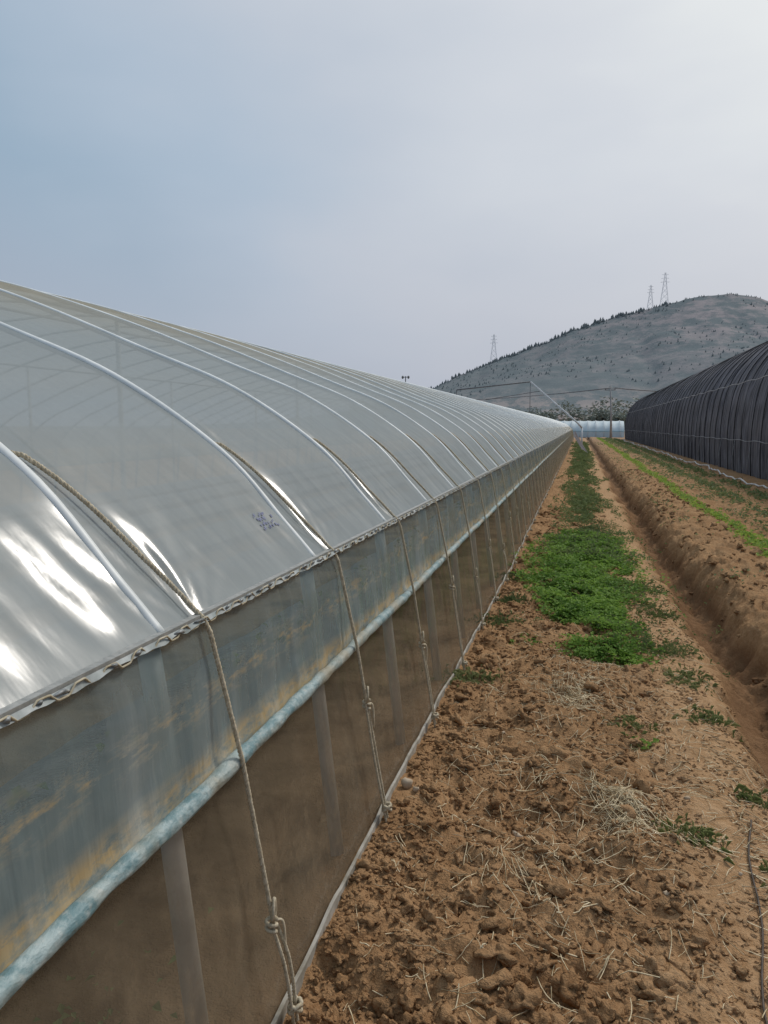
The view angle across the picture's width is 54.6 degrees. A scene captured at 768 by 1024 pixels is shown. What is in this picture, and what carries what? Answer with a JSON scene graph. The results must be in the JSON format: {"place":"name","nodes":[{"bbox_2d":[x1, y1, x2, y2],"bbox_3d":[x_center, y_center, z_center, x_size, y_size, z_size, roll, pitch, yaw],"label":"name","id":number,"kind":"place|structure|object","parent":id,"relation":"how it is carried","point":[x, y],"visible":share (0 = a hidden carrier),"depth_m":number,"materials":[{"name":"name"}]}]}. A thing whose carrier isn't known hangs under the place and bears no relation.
{"place":"outdoors","nodes":[
{"label":"outdoors","id":0,"kind":"place"},
{"bbox_2d":[0,430,767,1023],"bbox_3d":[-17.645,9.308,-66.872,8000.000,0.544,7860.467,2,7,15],"label":"ground","id":1,"kind":"structure","parent":0,"point":[242,972],"depth_m":2.85,"materials":[{"name":"soil"}]},
{"bbox_2d":[0,280,573,1023],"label":"plastic greenhouse","id":2,"kind":"object","parent":1,"relation":"on","point":[162,482],"visible":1,"depth_m":2.15,"materials":[{"name":"plastic"}]},
{"bbox_2d":[422,664,509,687],"bbox_3d":[0.478,0.933,4.216,0.458,0.113,0.468,-2,7,-14],"label":"grass tuft","id":3,"kind":"object","parent":1,"relation":"on","point":[469,676],"visible":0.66,"depth_m":4.20,"materials":[{"name":"green plant"}]},
{"bbox_2d":[464,610,531,629],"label":"grass tuft","id":4,"kind":"object","parent":1,"relation":"on","point":[497,620],"visible":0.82,"depth_m":5.48,"materials":[{"name":"green plant"}]},
{"bbox_2d":[492,591,535,603],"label":"grass tuft","id":5,"kind":"object","parent":1,"relation":"on","point":[505,599],"visible":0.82,"depth_m":6.13,"materials":[{"name":"green plant"}]},
{"bbox_2d":[494,571,533,581],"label":"grass tuft","id":6,"kind":"object","parent":1,"relation":"on","point":[510,573],"visible":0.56,"depth_m":7.17,"materials":[{"name":"green plant"}]},
{"bbox_2d":[456,381,582,449],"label":"pipe frame","id":7,"kind":"object","parent":1,"relation":"on","point":[555,403],"visible":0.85,"depth_m":44.60,"materials":[{"name":"metal"}]},
{"bbox_2d":[509,633,542,644],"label":"grass tuft","id":8,"kind":"object","parent":1,"relation":"on","point":[529,640],"visible":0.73,"depth_m":5.06,"materials":[{"name":"green plant"}]},
{"bbox_2d":[298,469,767,1023],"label":"soil clods","id":9,"kind":"object","parent":1,"relation":"on","point":[566,985],"visible":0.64,"depth_m":2.23,"materials":[{"name":"brown soil"}]},
{"bbox_2d":[343,537,767,1023],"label":"straw litter","id":10,"kind":"object","parent":1,"relation":"on","point":[604,967],"visible":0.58,"depth_m":2.38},
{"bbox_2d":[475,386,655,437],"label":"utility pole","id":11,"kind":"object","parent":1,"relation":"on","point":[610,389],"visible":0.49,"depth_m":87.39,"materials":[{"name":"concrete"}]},
{"bbox_2d":[374,632,767,998],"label":"straw litter","id":12,"kind":"object","parent":1,"relation":"on","point":[619,789],"visible":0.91,"depth_m":2.80,"materials":[{"name":"beige plant"}]},
{"bbox_2d":[401,697,742,895],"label":"stones","id":13,"kind":"object","parent":1,"relation":"on","point":[406,783],"visible":0.94,"depth_m":2.84,"materials":[{"name":"stone"}]},
{"bbox_2d":[515,396,638,427],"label":"distant tree mass","id":14,"kind":"object","parent":1,"relation":"on","point":[602,415],"visible":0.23,"depth_m":168.59,"materials":[{"name":"green plant"}]},
{"bbox_2d":[574,431,587,452],"bbox_3d":[10.316,-3.687,38.999,0.750,1.200,1.000,2,7,15],"label":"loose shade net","id":15,"kind":"object","parent":1,"relation":"on","point":[579,441],"visible":0.86,"depth_m":39.07,"materials":[{"name":"grey fabric"}]},
{"bbox_2d":[559,420,624,436],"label":"plastic greenhouse","id":16,"kind":"object","parent":1,"relation":"on","point":[595,428],"visible":0.31,"depth_m":95.95,"materials":[{"name":"white plastic"}]},
{"bbox_2d":[504,527,686,625],"bbox_3d":[2.146,0.603,7.935,1.742,0.370,5.002,2,7,15],"label":"weed patch","id":17,"kind":"object","parent":1,"relation":"on","point":[568,582],"visible":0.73,"depth_m":7.03,"materials":[{"name":"green plant"}]},
{"bbox_2d":[533,441,657,565],"bbox_3d":[10.033,-2.884,37.867,1.668,0.403,61.795,2,7,15],"label":"weed patch","id":18,"kind":"object","parent":1,"relation":"on","point":[581,465],"visible":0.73,"depth_m":13.75,"materials":[{"name":"green plant"}]},
{"bbox_2d":[550,595,665,667],"bbox_3d":[1.593,0.806,5.457,0.803,0.177,1.883,2,7,15],"label":"weed patch","id":19,"kind":"object","parent":1,"relation":"on","point":[624,653],"visible":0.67,"depth_m":4.87,"materials":[{"name":"green plant"}]},
{"bbox_2d":[505,494,729,676],"bbox_3d":[2.967,0.385,10.181,1.730,0.475,11.148,2,7,15],"label":"weed patch","id":20,"kind":"object","parent":1,"relation":"on","point":[650,606],"visible":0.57,"depth_m":6.29,"materials":[{"name":"green plant"}]},
{"bbox_2d":[601,715,670,734],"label":"grass tuft","id":21,"kind":"object","parent":1,"relation":"on","point":[630,719],"visible":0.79,"depth_m":3.59,"materials":[{"name":"green plant"}]},
{"bbox_2d":[626,734,658,749],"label":"grass tuft","id":22,"kind":"object","parent":1,"relation":"on","point":[648,742],"visible":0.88,"depth_m":3.39,"materials":[{"name":"green plant"}]},
{"bbox_2d":[613,575,678,607],"bbox_3d":[2.460,0.759,7.149,0.730,0.240,0.954,2,7,15],"label":"grass tuft","id":23,"kind":"object","parent":1,"relation":"on","point":[648,587],"visible":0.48,"depth_m":7.12,"materials":[{"name":"green plant"}]},
{"bbox_2d":[619,601,702,640],"bbox_3d":[2.191,0.912,6.093,0.628,0.287,0.727,-4,8,-33],"label":"grass tuft","id":24,"kind":"object","parent":1,"relation":"on","point":[663,616],"visible":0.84,"depth_m":6.00,"materials":[{"name":"green plant"}]},
{"bbox_2d":[624,629,728,679],"bbox_3d":[1.908,0.956,5.021,0.553,0.212,0.604,-1,7,-12],"label":"grass tuft","id":25,"kind":"object","parent":1,"relation":"on","point":[672,648],"visible":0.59,"depth_m":4.95,"materials":[{"name":"green plant"}]},
{"bbox_2d":[597,442,765,603],"bbox_3d":[10.410,-2.389,33.765,0.800,0.445,56.484,2,7,15],"label":"grass tuft","id":26,"kind":"object","parent":1,"relation":"on","point":[674,511],"visible":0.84,"depth_m":12.40,"materials":[{"name":"green plant"}]},
{"bbox_2d":[597,437,767,557],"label":"crop row","id":27,"kind":"object","parent":1,"relation":"on","point":[744,533],"visible":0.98,"depth_m":12.16,"materials":[{"name":"green plant"}]},
{"bbox_2d":[602,438,767,536],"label":"crop row","id":28,"kind":"object","parent":1,"relation":"on","point":[705,496],"visible":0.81,"depth_m":15.53,"materials":[{"name":"green plant"}]},
{"bbox_2d":[652,663,719,700],"bbox_3d":[1.803,1.034,4.410,0.440,0.211,0.505,2,7,15],"label":"grass tuft","id":29,"kind":"object","parent":1,"relation":"on","point":[689,674],"visible":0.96,"depth_m":4.41,"materials":[{"name":"green plant"}]},
{"bbox_2d":[605,438,767,525],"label":"crop row","id":30,"kind":"object","parent":1,"relation":"on","point":[672,468],"visible":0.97,"depth_m":18.10,"materials":[{"name":"green plant"}]},
{"bbox_2d":[613,438,767,503],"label":"crop row","id":31,"kind":"object","parent":1,"relation":"on","point":[701,473],"visible":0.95,"depth_m":22.90,"materials":[{"name":"green plant"}]},
{"bbox_2d":[651,812,735,865],"bbox_3d":[1.089,1.150,2.658,0.281,0.083,0.307,2,7,15],"label":"grass tuft","id":32,"kind":"object","parent":1,"relation":"on","point":[704,832],"visible":0.84,"depth_m":2.65,"materials":[{"name":"green plant"}]},
{"bbox_2d":[622,439,767,488],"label":"irrigation tape","id":33,"kind":"object","parent":1,"relation":"on","point":[741,479],"visible":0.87,"depth_m":23.48,"materials":[{"name":"black plastic"}]},
{"bbox_2d":[625,341,767,480],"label":"shade net greenhouse","id":34,"kind":"object","parent":1,"relation":"on","point":[716,414],"visible":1,"depth_m":28.86,"materials":[{"name":"black fabric"}]},
{"bbox_2d":[672,704,742,741],"bbox_3d":[1.664,1.073,3.793,0.333,0.116,0.295,5,8,36],"label":"grass tuft","id":35,"kind":"object","parent":1,"relation":"on","point":[714,717],"visible":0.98,"depth_m":3.79,"materials":[{"name":"green plant"}]},
{"bbox_2d":[734,783,767,809],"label":"grass tuft","id":36,"kind":"object","parent":1,"relation":"on","point":[755,799],"visible":0.92,"depth_m":2.97,"materials":[{"name":"green plant"}]},
{"bbox_2d":[748,819,767,1023],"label":"hose","id":37,"kind":"object","parent":1,"relation":"on","point":[762,957],"visible":1,"depth_m":2.16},
{"bbox_2d":[758,858,767,886],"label":"grass tuft","id":38,"kind":"object","parent":1,"relation":"on","point":[762,867],"visible":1,"depth_m":2.47,"materials":[{"name":"green plant"}]},
{"bbox_2d":[0,0,767,388],"label":"sky","id":39,"kind":"structure","parent":0,"point":[391,189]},
{"bbox_2d":[434,294,767,420],"bbox_3d":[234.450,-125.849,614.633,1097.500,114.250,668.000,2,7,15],"label":"hill","id":40,"kind":"structure","parent":0,"point":[713,312],"depth_m":520.74,"materials":[{"name":"grey stone"}]},
{"bbox_2d":[490,334,496,359],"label":"transmission tower","id":41,"kind":"structure","parent":40,"relation":"on","point":[492,347],"depth_m":695.21,"materials":[{"name":"metal"}]},
{"bbox_2d":[430,293,760,388],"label":"pine tree line","id":42,"kind":"object","parent":40,"relation":"on","point":[583,326],"visible":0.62,"depth_m":663.49,"materials":[{"name":"plant"}]},
{"bbox_2d":[433,299,767,396],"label":"hill shrubs","id":43,"kind":"object","parent":40,"relation":"on","point":[658,310],"visible":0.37,"depth_m":536.73,"materials":[{"name":"plant"}]},
{"bbox_2d":[647,285,653,308],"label":"transmission tower","id":44,"kind":"structure","parent":40,"relation":"on","point":[650,286],"depth_m":656.15,"materials":[{"name":"metal"}]},
{"bbox_2d":[660,273,668,304],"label":"transmission tower","id":45,"kind":"structure","parent":40,"relation":"on","point":[663,287],"depth_m":646.71,"materials":[{"name":"metal"}]}
]}

